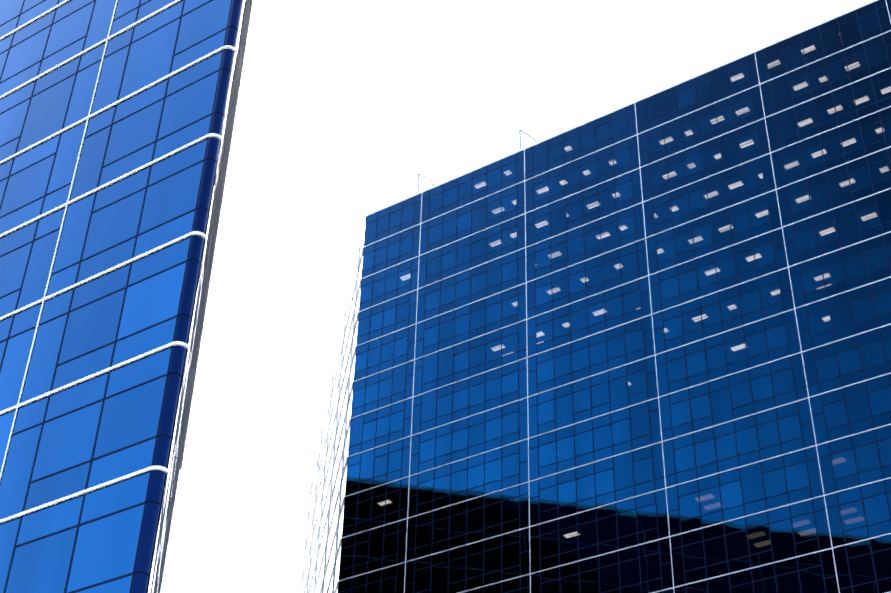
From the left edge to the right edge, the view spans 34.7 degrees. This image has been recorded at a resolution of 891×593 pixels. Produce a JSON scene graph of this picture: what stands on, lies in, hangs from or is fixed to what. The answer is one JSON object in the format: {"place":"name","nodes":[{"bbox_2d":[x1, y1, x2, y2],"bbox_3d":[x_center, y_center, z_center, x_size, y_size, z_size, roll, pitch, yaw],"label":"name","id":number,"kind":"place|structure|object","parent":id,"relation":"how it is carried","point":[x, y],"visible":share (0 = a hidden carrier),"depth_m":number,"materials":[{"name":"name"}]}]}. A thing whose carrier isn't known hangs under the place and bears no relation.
{"place":"outdoors","nodes":[
{"label":"outdoors","id":0,"kind":"place"},
{"bbox_2d":[149,2,245,592],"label":"tower vision glass","id":1,"kind":"object","parent":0,"point":[187,373],"visible":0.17,"depth_m":44.52,"materials":[{"name":"glass"}]},
{"bbox_2d":[148,3,247,592],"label":"window mullion","id":2,"kind":"object","parent":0,"point":[176,428],"visible":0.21,"depth_m":48.30},
{"bbox_2d":[161,0,870,592],"label":"sky","id":3,"kind":"structure","parent":0,"point":[341,106],"materials":[{"name":"white"}]},
{"label":"ground","id":4,"kind":"structure","parent":0,"visible":0},
{"bbox_2d":[7,342,154,592],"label":"window frame","id":5,"kind":"object","parent":4,"relation":"on","point":[143,516],"depth_m":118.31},
{"bbox_2d":[135,26,238,575],"bbox_3d":[-6.426,-6.132,41.503,0.352,67.800,0.119,24,-43,-26],"label":"tower corner backing","id":6,"kind":"object","parent":5,"relation":"attached to","point":[187,316],"depth_m":36.36,"materials":[{"name":"blue glass"}]},
{"bbox_2d":[150,0,250,592],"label":"tower fins","id":7,"kind":"object","parent":5,"relation":"attached to","point":[207,272],"visible":0.83,"depth_m":59.94,"materials":[{"name":"metal"}]},
{"bbox_2d":[180,0,252,469],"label":"wall","id":8,"kind":"structure","parent":5,"relation":"on","point":[242,63],"depth_m":97.96,"materials":[{"name":"grey metal"}]},
{"bbox_2d":[0,0,231,592],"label":"tower mullions","id":9,"kind":"object","parent":4,"relation":"on","point":[103,399],"visible":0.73,"depth_m":39.95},
{"bbox_2d":[0,0,223,522],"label":"tower fins","id":10,"kind":"object","parent":9,"relation":"attached to","point":[18,405],"visible":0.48,"depth_m":40.94,"materials":[{"name":"white metal"}]},
{"bbox_2d":[150,45,236,472],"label":"tower corner fins","id":11,"kind":"object","parent":10,"relation":"attached to","point":[183,344],"visible":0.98,"depth_m":37.91,"materials":[{"name":"white metal"}]},
{"bbox_2d":[0,0,230,592],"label":"tower spandrel glass","id":12,"kind":"object","parent":9,"relation":"attached to","point":[40,565],"visible":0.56,"depth_m":40.57,"materials":[{"name":"blue glass"}]},
{"bbox_2d":[131,0,244,592],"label":"tower glass","id":13,"kind":"object","parent":9,"relation":"attached to","point":[150,524],"visible":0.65,"depth_m":36.26,"materials":[{"name":"blue glass"}]},
{"bbox_2d":[302,232,363,592],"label":"tower mullions","id":14,"kind":"object","parent":4,"relation":"on","point":[331,464],"depth_m":130.85,"materials":[{"name":"white metal"}]},
{"bbox_2d":[300,244,362,592],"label":"tower side fins","id":15,"kind":"object","parent":14,"relation":"attached to","point":[330,498],"visible":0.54,"depth_m":131.44,"materials":[{"name":"white metal"}]},
{"bbox_2d":[301,219,365,592],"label":"tower vision glass","id":16,"kind":"object","parent":14,"relation":"attached to","point":[332,505],"visible":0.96,"depth_m":130.86,"materials":[{"name":"glass"}]},
{"bbox_2d":[337,0,890,592],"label":"window frames","id":17,"kind":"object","parent":4,"relation":"on","point":[643,348],"visible":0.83,"depth_m":103.40,"materials":[{"name":"metal"}]},
{"bbox_2d":[338,0,890,592],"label":"tower fins","id":18,"kind":"object","parent":17,"relation":"attached to","point":[638,360],"visible":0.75,"depth_m":103.72,"materials":[{"name":"white metal"}]},
{"bbox_2d":[338,0,890,592],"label":"tower vision glass","id":19,"kind":"object","parent":17,"relation":"attached to","point":[713,551],"visible":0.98,"depth_m":103.20,"materials":[{"name":"blue glass"}]},
{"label":"tower","id":20,"kind":"object","parent":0,"visible":0},
{"bbox_2d":[417,129,537,191],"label":"tower davits","id":21,"kind":"object","parent":20,"relation":"on","point":[520,147],"visible":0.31,"depth_m":123.28,"materials":[{"name":"blue"}]},
{"bbox_2d":[312,0,877,469],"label":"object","id":22,"kind":"object","parent":20,"relation":"on","point":[596,118],"visible":0.49,"depth_m":117.87,"materials":[{"name":"blue"}]},
{"bbox_2d":[313,1,861,462],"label":"tower parapet glass","id":23,"kind":"object","parent":22,"relation":"on","point":[487,161],"visible":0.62,"depth_m":127.56,"materials":[{"name":"blue glass"}]}
]}

